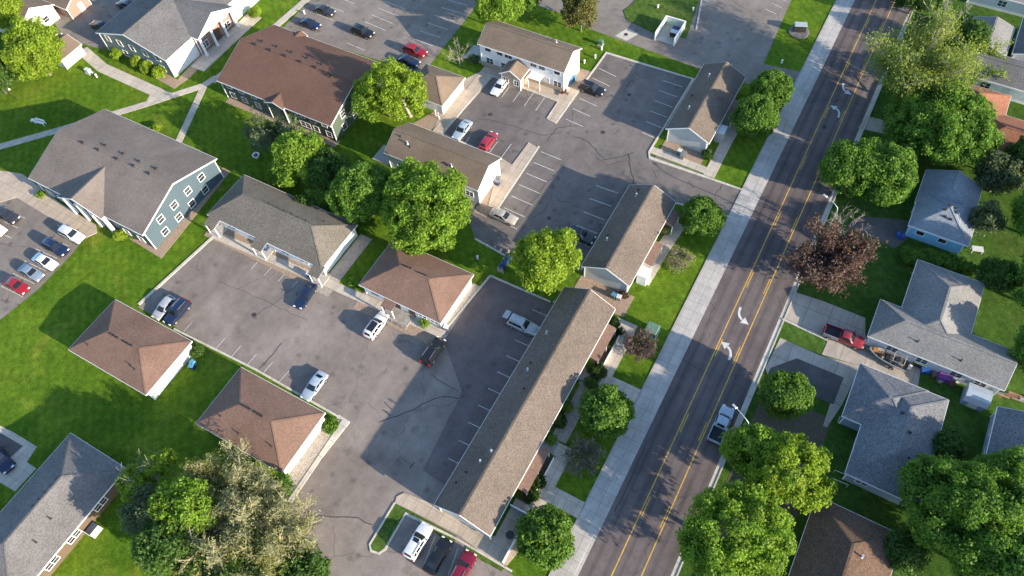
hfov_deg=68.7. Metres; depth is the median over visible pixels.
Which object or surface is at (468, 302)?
kerb
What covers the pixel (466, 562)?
parked car
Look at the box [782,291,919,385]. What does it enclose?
driveway
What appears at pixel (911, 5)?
yard tree
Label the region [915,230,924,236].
window
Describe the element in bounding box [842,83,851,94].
road arrow
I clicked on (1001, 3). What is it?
window
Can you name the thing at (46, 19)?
window
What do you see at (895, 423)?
slate house
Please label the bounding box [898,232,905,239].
wheeled bin
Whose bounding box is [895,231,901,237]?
wheeled bin
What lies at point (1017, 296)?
yard tree
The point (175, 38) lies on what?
apartment block
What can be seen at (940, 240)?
window
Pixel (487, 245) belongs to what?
kerb
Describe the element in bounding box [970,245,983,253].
garden table
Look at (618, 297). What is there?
wheeled bin
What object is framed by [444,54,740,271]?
lot
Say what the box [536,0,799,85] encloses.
drive
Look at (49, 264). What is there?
parked car
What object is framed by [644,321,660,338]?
utility box
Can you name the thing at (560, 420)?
shrub
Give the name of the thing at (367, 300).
footpath
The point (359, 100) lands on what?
ash tree
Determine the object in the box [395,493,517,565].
footpath
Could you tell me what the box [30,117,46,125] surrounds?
garden bench
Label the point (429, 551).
road markings
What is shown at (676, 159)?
footpath
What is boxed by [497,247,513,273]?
bin pen
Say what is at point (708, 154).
shrub
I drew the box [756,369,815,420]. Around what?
round tree
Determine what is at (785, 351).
driveway
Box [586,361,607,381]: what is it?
shrub
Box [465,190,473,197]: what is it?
window
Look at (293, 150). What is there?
elm tree
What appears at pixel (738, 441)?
maple tree
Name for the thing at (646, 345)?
bare bush
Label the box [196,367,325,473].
fourplex
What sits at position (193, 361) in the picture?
wheeled bin
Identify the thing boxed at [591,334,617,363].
bed
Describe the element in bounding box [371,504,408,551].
grass island
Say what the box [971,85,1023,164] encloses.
red house
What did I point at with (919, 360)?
window
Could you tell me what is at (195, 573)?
olive tree
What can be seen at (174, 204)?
window
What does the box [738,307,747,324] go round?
road arrow
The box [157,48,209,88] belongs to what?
bed
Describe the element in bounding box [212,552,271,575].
thicket tree
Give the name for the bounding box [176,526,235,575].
thicket tree
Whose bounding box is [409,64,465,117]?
garage
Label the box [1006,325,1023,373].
yard tree
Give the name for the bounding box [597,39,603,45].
utility box
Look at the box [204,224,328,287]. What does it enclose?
bed
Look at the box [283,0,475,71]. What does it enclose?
lot
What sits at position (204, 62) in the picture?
footpath
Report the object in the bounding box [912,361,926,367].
storage chest
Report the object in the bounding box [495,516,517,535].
patio
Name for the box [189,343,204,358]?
shrub
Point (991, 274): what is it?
yard tree
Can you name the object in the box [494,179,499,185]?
wheeled bin
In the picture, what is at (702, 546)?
maple tree
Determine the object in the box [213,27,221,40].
door
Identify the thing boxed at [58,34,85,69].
shed
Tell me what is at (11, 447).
driveway asphalt
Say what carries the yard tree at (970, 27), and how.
on the yard ground at (999, 319)
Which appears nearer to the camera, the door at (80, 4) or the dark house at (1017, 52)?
the dark house at (1017, 52)
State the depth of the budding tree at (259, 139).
127.10 m
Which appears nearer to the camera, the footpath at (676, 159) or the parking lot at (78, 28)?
the footpath at (676, 159)
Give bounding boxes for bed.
[129,168,229,257]
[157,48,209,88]
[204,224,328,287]
[226,98,339,146]
[287,420,341,499]
[317,234,371,296]
[352,291,436,343]
[413,111,440,129]
[441,283,479,338]
[473,184,493,216]
[518,455,554,503]
[553,384,591,443]
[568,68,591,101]
[574,275,633,316]
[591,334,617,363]
[660,140,703,164]
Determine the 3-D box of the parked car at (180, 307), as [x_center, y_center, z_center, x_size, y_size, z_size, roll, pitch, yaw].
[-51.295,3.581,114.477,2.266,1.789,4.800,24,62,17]
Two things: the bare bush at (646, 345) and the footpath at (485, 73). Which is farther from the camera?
the footpath at (485, 73)
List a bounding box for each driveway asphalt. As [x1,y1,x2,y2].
[0,433,21,456]
[768,358,843,403]
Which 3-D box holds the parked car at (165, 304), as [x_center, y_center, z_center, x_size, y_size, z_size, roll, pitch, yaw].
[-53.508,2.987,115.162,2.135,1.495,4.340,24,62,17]
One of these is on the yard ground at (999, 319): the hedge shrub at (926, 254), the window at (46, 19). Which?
the hedge shrub at (926, 254)
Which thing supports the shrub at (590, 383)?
on the ground at (54, 392)
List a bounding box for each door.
[69,53,77,62]
[77,1,85,11]
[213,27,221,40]
[443,97,451,111]
[454,84,462,98]
[495,60,500,66]
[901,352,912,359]
[966,403,978,409]
[1002,88,1011,94]
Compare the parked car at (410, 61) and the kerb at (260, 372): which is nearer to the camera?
the kerb at (260, 372)
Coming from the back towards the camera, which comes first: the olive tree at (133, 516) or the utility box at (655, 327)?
the utility box at (655, 327)
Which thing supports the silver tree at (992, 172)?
on the yard ground at (999, 319)
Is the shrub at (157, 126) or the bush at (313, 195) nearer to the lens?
the bush at (313, 195)
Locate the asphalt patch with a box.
[423,277,552,484]
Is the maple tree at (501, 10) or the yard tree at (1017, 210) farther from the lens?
the maple tree at (501, 10)
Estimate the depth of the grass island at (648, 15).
146.26 m
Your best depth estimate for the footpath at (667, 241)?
117.08 m
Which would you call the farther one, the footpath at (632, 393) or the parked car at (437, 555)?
the footpath at (632, 393)
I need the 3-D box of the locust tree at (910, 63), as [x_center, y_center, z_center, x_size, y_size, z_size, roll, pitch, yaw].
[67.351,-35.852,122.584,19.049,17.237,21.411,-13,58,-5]
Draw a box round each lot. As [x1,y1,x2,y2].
[0,198,78,318]
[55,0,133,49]
[138,239,512,575]
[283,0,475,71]
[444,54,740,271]
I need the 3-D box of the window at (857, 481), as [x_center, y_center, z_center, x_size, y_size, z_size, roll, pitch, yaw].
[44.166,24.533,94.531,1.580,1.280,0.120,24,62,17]
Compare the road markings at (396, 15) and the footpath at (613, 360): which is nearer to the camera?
the footpath at (613, 360)
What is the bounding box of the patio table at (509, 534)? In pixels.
[506,530,513,538]
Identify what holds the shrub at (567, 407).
on the bed at (564, 434)
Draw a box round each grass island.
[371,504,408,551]
[407,511,456,543]
[464,546,503,570]
[623,0,698,37]
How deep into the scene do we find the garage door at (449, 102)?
134.86 m
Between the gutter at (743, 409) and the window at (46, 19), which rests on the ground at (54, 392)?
the gutter at (743, 409)
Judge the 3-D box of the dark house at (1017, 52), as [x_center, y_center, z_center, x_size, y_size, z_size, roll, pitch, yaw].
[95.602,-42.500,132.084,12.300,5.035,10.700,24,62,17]
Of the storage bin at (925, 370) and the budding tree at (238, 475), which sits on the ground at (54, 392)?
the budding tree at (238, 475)
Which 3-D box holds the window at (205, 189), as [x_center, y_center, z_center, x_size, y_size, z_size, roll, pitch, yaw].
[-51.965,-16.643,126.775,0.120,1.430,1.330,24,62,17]
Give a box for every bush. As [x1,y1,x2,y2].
[114,463,159,501]
[142,448,178,477]
[264,162,297,187]
[294,191,328,210]
[304,177,337,206]
[340,215,360,227]
[559,432,606,480]
[621,326,659,366]
[665,244,695,275]
[933,426,968,461]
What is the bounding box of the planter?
[252,152,258,158]
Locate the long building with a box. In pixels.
[434,287,616,538]
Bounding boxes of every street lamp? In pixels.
[732,404,748,426]
[823,194,837,223]
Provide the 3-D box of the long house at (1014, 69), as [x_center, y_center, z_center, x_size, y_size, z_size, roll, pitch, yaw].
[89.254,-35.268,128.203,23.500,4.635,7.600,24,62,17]
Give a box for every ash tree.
[350,82,391,123]
[352,56,429,121]
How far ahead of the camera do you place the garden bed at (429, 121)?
134.12 m
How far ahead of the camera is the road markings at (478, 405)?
109.12 m
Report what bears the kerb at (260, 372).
on the ground at (54, 392)
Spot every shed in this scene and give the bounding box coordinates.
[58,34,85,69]
[960,381,992,411]
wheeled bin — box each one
[188,363,195,369]
[189,359,197,365]
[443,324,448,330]
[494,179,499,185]
[611,292,616,298]
[616,294,621,300]
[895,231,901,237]
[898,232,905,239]
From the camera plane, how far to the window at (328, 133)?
132.03 m
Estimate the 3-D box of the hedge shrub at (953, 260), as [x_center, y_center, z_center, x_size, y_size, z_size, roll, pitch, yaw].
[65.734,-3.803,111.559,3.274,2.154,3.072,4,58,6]
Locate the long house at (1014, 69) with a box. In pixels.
[966,46,1023,104]
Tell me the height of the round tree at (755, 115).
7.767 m
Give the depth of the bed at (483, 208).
123.11 m
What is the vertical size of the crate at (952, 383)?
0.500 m
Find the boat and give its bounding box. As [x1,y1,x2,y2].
[863,347,912,371]
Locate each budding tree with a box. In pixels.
[167,449,233,503]
[175,489,267,574]
[204,521,289,575]
[208,434,284,521]
[240,105,303,154]
[240,485,295,544]
[250,490,323,569]
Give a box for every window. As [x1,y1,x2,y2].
[42,15,49,23]
[44,555,60,570]
[66,529,81,544]
[93,497,107,511]
[156,214,164,224]
[161,226,169,236]
[170,200,178,210]
[174,212,182,222]
[184,186,191,195]
[187,198,196,208]
[197,172,205,182]
[201,185,208,194]
[203,39,209,47]
[224,19,230,28]
[300,120,311,129]
[313,125,319,132]
[325,130,332,137]
[340,109,345,118]
[341,121,347,130]
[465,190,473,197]
[486,57,493,63]
[504,54,512,59]
[513,80,518,86]
[553,80,561,87]
[854,479,867,486]
[885,345,897,352]
[914,357,928,364]
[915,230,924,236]
[936,238,947,243]
[949,371,962,378]
[972,380,986,387]
[979,82,991,88]
[996,0,1007,7]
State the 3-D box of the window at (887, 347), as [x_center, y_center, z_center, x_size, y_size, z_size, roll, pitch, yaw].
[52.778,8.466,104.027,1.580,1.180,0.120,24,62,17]
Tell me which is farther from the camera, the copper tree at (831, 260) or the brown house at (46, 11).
the brown house at (46, 11)
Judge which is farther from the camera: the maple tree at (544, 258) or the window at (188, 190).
the window at (188, 190)
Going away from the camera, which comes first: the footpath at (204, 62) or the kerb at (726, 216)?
the kerb at (726, 216)
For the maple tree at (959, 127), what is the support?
on the yard ground at (999, 319)
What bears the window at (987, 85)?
in the long house at (1014, 69)
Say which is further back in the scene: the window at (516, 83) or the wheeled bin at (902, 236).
the window at (516, 83)
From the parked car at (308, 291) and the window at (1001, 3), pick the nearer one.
the parked car at (308, 291)
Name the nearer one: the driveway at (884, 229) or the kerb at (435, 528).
the kerb at (435, 528)
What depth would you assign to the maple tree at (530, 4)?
142.10 m
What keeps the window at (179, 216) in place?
in the apartment block at (112, 171)
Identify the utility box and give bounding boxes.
[83,67,92,74]
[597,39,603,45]
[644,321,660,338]
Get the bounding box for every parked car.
[0,205,20,224]
[0,223,7,236]
[0,446,15,473]
[2,275,30,295]
[17,263,44,282]
[31,252,58,271]
[41,237,69,257]
[57,224,85,244]
[89,20,105,29]
[116,0,132,8]
[151,294,176,320]
[162,297,191,326]
[293,281,317,309]
[298,17,320,30]
[300,369,328,401]
[312,4,335,17]
[350,23,374,39]
[362,311,388,340]
[396,54,420,68]
[401,521,432,561]
[402,42,427,58]
[419,336,445,366]
[422,536,452,575]
[449,549,476,575]
[452,119,472,140]
[478,131,497,150]
[489,207,518,225]
[490,78,507,96]
[502,310,538,336]
[568,224,595,245]
[578,79,605,97]
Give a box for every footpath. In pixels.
[0,76,213,148]
[0,170,96,237]
[82,47,169,94]
[147,91,169,100]
[176,87,206,142]
[191,14,260,71]
[210,0,308,82]
[213,234,443,337]
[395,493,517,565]
[433,66,577,133]
[488,142,536,207]
[506,498,528,520]
[523,457,566,516]
[547,487,584,517]
[553,443,570,459]
[598,335,629,386]
[608,377,640,402]
[616,317,637,337]
[646,223,683,285]
[650,147,706,173]
[703,123,736,177]
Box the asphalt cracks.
[221,96,860,524]
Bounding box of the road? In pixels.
[578,0,908,575]
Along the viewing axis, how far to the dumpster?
141.59 m
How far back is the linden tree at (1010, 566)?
80.85 m
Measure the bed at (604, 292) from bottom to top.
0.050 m
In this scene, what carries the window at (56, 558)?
in the hip house at (53, 509)
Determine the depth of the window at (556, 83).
135.19 m
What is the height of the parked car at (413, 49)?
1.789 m
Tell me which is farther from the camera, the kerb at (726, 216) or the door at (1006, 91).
the door at (1006, 91)
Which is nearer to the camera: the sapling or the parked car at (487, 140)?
the parked car at (487, 140)
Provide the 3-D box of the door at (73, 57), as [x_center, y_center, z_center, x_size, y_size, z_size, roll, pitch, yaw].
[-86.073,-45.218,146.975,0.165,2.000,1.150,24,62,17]
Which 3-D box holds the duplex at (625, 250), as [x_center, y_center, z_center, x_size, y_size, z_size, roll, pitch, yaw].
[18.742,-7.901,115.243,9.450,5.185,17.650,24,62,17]
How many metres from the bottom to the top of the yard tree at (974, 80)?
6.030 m
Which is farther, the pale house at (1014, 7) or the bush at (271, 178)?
the pale house at (1014, 7)
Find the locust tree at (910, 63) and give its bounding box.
[862,5,996,101]
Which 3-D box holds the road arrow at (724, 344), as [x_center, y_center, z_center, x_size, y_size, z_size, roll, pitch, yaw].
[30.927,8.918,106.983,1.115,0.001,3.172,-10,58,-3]
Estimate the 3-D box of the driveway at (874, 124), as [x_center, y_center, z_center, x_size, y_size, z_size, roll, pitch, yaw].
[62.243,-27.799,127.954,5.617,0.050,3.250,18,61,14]
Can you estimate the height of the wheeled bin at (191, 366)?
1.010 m
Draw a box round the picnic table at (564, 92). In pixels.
[557,89,568,94]
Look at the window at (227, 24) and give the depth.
149.55 m
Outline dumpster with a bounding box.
[670,25,680,37]
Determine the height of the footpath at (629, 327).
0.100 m
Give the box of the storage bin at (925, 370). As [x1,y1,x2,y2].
[920,366,930,374]
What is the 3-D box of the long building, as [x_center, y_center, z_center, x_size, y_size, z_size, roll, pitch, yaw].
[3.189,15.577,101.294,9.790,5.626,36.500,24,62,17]
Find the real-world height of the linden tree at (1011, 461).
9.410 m
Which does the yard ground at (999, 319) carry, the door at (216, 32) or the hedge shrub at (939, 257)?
the hedge shrub at (939, 257)
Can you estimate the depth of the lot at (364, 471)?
107.26 m
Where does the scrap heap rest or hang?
on the yard ground at (999, 319)
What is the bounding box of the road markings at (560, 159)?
[466,68,681,247]
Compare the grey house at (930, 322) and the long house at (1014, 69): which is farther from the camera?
the long house at (1014, 69)
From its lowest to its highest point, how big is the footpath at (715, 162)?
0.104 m
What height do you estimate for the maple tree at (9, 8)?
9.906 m
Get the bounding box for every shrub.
[35,189,45,198]
[108,47,123,59]
[112,229,127,240]
[129,54,141,66]
[139,60,153,73]
[149,122,161,130]
[151,64,166,78]
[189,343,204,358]
[247,5,261,18]
[321,417,338,434]
[347,276,359,288]
[419,318,429,328]
[467,54,479,63]
[521,487,540,502]
[531,471,546,489]
[545,433,557,445]
[552,412,567,428]
[561,398,573,412]
[584,376,598,389]
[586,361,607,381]
[607,336,615,348]
[608,315,620,330]
[615,326,625,335]
[620,290,630,299]
[661,225,670,234]
[701,148,713,160]
[899,245,922,265]
[917,247,935,263]
[930,250,948,268]
[943,252,962,271]
[956,260,976,276]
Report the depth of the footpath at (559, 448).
100.35 m
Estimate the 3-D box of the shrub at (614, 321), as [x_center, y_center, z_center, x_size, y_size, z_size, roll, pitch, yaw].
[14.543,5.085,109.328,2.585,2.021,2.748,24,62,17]
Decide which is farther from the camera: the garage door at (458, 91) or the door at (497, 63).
the door at (497, 63)
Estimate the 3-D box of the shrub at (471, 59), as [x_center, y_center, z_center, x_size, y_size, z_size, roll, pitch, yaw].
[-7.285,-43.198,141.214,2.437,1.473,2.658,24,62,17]
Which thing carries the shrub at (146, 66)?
on the ground at (54, 392)
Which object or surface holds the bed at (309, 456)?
on the ground at (54, 392)
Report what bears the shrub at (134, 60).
on the ground at (54, 392)
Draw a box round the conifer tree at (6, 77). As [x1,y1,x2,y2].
[0,52,20,94]
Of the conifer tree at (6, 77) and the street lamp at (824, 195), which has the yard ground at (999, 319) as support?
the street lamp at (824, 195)
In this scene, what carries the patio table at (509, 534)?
on the patio
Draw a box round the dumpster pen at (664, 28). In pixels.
[654,15,685,45]
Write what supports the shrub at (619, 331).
on the ground at (54, 392)
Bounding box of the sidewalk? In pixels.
[548,0,851,575]
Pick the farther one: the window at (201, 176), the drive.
the drive
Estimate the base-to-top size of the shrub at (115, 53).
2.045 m
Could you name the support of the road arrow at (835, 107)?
on the road
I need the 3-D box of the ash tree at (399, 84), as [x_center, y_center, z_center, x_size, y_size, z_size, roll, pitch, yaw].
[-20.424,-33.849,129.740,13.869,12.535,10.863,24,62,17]
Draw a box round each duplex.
[372,122,501,203]
[581,184,679,292]
[665,62,745,152]
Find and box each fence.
[502,504,525,564]
[604,336,618,364]
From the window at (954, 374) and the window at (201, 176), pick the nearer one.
the window at (954, 374)
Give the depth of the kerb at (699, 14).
145.25 m
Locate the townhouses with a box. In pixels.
[464,20,581,91]
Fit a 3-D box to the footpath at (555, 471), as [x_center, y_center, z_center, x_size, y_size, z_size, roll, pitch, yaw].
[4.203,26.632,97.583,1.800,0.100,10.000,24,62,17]
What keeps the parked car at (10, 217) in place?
on the lot at (29, 235)
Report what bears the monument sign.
on the ground at (54, 392)
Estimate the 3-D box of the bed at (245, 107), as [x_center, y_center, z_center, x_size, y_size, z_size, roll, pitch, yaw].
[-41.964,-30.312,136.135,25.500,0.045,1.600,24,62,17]
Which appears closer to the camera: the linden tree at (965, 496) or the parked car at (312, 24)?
the linden tree at (965, 496)
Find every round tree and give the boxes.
[514,504,575,570]
[577,383,634,440]
[679,194,726,237]
[728,93,780,138]
[748,68,794,108]
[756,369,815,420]
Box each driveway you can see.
[0,426,36,490]
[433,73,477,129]
[766,338,858,426]
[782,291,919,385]
[847,216,908,247]
[858,116,885,133]
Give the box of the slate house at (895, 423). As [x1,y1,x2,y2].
[839,363,948,508]
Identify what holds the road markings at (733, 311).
on the road
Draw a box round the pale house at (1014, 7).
[966,0,1023,16]
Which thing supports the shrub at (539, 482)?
on the bed at (546, 464)
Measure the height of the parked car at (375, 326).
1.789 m
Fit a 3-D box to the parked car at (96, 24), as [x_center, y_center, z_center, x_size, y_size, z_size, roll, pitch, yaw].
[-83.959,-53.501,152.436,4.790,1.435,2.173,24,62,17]
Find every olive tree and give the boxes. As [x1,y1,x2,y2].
[116,483,158,537]
[130,515,200,575]
[170,549,205,575]
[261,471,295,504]
[272,539,331,575]
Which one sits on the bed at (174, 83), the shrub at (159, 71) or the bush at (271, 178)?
the shrub at (159, 71)
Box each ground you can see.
[0,0,912,575]
[679,0,1023,575]
[716,402,830,575]
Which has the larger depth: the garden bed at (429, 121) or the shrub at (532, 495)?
the garden bed at (429, 121)
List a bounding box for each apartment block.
[28,109,223,248]
[95,0,258,76]
[204,175,357,287]
[216,25,384,141]
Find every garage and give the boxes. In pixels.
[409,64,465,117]
[964,16,1014,55]
[982,406,1023,454]
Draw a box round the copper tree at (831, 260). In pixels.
[777,214,888,297]
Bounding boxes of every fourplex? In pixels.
[68,299,192,399]
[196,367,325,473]
[358,239,473,329]
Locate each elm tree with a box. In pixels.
[270,127,324,187]
[306,147,352,194]
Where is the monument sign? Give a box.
[789,22,809,38]
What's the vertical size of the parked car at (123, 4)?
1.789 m
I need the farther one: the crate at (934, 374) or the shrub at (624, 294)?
the shrub at (624, 294)
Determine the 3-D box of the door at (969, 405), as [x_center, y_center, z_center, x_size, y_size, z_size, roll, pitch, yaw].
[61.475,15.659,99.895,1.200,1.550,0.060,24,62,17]
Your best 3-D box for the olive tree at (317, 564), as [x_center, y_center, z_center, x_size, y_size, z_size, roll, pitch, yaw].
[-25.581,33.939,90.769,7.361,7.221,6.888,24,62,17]
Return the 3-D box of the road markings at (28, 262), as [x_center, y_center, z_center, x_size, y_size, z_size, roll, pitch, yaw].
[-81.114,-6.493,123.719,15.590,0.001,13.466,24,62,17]
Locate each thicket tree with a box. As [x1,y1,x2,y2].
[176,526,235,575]
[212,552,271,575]
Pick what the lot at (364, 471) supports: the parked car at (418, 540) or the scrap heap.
the parked car at (418, 540)
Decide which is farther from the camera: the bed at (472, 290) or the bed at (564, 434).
the bed at (472, 290)
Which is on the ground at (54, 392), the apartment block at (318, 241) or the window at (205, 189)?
the apartment block at (318, 241)
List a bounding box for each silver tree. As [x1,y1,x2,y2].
[968,198,1007,238]
[972,150,1023,197]
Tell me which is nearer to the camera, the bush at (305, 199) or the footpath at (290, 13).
the bush at (305, 199)
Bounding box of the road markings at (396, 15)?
[318,0,468,50]
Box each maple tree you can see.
[0,0,23,29]
[0,15,65,81]
[145,473,220,545]
[324,160,390,223]
[379,156,472,255]
[473,0,524,23]
[507,226,582,295]
[522,0,541,16]
[674,477,796,575]
[718,422,785,476]
[744,430,837,514]
[818,137,884,197]
[859,137,918,206]
[881,76,1005,167]
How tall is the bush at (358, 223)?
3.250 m
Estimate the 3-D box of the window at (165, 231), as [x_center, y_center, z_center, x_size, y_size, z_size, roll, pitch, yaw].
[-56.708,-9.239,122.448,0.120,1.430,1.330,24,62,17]
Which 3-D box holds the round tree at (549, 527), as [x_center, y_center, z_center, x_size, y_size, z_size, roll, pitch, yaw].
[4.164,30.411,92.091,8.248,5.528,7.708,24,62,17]
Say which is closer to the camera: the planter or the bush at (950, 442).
the bush at (950, 442)
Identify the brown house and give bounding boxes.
[0,0,61,36]
[45,0,91,19]
[788,501,892,575]
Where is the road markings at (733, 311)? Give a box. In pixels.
[611,1,893,575]
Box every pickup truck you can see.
[706,404,734,445]
[822,322,865,349]
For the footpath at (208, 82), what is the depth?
139.99 m
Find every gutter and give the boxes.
[574,0,854,575]
[671,11,911,575]
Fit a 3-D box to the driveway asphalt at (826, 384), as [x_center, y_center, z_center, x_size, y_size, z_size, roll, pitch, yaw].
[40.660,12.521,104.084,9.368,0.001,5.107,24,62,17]
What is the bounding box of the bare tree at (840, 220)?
[823,206,870,244]
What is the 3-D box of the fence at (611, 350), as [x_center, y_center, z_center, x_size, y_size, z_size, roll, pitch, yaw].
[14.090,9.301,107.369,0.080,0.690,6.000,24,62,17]
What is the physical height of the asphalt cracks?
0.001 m
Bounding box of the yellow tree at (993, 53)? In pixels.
[968,38,1013,82]
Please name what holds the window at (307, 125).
in the apartment block at (300, 75)
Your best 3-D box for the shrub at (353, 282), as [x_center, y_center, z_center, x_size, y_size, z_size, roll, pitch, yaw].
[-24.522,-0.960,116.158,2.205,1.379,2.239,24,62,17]
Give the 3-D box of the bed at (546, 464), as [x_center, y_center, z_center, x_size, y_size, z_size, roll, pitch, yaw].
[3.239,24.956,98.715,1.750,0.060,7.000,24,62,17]
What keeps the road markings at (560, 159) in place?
on the lot at (570, 189)
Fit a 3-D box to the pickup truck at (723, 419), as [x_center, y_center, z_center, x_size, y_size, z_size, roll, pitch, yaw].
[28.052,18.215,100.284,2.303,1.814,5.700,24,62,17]
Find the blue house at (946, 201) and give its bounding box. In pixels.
[905,169,982,254]
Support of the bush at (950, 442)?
on the yard ground at (999, 319)
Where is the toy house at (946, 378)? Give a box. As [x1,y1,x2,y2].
[936,371,952,383]
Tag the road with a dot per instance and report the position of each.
(605, 552)
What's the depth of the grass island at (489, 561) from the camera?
93.40 m
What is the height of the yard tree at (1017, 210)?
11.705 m
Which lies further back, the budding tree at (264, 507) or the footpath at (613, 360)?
the footpath at (613, 360)
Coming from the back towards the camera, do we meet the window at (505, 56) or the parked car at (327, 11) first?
the parked car at (327, 11)
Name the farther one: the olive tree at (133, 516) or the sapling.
the sapling
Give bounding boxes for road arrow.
[722,342,731,359]
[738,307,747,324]
[831,105,839,117]
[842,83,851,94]
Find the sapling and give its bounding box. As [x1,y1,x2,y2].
[442,35,472,64]
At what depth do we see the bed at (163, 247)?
123.79 m
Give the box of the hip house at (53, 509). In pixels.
[0,433,126,575]
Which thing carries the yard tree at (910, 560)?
on the yard ground at (999, 319)
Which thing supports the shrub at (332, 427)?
on the bed at (309, 456)
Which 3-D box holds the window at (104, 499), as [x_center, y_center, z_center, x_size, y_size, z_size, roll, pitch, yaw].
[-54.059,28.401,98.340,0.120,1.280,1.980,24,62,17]
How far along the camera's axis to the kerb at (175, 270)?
119.55 m
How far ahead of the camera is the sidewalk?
110.59 m
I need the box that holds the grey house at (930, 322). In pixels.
[864,259,1016,395]
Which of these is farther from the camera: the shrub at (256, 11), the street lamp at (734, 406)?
the shrub at (256, 11)
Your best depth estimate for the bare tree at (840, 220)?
113.14 m
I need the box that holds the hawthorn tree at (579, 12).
[560,0,599,31]
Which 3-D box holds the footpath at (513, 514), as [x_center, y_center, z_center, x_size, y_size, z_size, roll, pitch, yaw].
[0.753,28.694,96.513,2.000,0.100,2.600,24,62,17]
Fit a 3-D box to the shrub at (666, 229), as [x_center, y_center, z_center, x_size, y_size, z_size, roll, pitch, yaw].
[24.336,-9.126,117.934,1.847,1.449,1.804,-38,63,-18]
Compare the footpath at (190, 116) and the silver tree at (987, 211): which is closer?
the silver tree at (987, 211)
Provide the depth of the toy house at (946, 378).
102.13 m
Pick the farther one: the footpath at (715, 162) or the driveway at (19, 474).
the footpath at (715, 162)
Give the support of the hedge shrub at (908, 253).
on the yard ground at (999, 319)
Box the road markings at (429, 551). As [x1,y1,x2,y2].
[423,536,457,575]
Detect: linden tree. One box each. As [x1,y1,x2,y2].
[896,452,1023,575]
[949,521,1023,575]
[972,444,1023,502]
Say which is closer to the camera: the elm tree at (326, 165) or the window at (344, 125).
the elm tree at (326, 165)
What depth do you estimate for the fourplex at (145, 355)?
108.18 m
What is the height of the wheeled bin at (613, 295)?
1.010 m
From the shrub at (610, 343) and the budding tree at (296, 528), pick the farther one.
the shrub at (610, 343)
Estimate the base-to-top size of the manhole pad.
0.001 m
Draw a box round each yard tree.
[883,528,932,575]
[891,0,946,13]
[946,17,994,55]
[961,60,980,84]
[973,256,1019,293]
[1001,135,1023,181]
[1003,252,1023,310]
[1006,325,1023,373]
[1009,191,1023,236]
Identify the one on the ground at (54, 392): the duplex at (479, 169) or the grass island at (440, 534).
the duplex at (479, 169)
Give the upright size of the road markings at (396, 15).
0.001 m
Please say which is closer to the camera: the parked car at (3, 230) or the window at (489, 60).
the parked car at (3, 230)
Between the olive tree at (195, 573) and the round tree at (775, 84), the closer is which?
the olive tree at (195, 573)
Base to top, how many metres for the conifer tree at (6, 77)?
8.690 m
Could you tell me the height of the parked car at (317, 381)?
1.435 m
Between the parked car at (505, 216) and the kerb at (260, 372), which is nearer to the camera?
the kerb at (260, 372)
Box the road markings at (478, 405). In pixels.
[184,265,546,462]
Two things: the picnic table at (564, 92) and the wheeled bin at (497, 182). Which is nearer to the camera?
the wheeled bin at (497, 182)
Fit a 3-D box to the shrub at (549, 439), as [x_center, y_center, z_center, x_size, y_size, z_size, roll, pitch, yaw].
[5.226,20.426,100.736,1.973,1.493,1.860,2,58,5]
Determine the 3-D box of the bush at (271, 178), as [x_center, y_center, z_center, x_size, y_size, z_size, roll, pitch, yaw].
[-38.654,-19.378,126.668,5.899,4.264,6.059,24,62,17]
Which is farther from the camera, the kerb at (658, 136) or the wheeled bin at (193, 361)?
the kerb at (658, 136)
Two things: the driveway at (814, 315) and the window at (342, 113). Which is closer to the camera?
the driveway at (814, 315)
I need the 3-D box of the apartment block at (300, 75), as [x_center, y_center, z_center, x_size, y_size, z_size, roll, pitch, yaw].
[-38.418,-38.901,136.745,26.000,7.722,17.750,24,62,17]
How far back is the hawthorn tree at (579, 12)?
139.10 m
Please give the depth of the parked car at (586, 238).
117.49 m
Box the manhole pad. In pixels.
[615,28,637,40]
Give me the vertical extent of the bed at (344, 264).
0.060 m
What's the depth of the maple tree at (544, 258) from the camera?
107.69 m
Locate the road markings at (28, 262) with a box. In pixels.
[1,216,67,296]
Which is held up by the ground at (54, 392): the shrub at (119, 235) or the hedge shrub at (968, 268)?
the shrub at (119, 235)
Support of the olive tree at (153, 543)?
on the ground at (54, 392)
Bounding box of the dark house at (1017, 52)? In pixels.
[1010,17,1023,60]
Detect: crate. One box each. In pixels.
[931,371,937,377]
[948,380,956,386]
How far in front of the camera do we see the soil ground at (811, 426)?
100.33 m
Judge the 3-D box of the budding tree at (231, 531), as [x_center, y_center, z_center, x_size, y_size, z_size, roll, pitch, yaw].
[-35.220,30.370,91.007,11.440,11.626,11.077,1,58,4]
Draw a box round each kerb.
[138,235,214,304]
[173,328,337,416]
[287,415,349,503]
[369,503,511,571]
[441,75,557,133]
[442,133,498,156]
[442,275,489,334]
[475,238,511,259]
[490,275,550,302]
[497,146,539,207]
[555,52,742,189]
[676,12,912,575]
[676,202,746,221]
[696,0,701,28]
[782,318,827,340]
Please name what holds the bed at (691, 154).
on the ground at (54, 392)
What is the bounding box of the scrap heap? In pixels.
[997,391,1023,401]
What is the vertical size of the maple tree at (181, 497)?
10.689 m

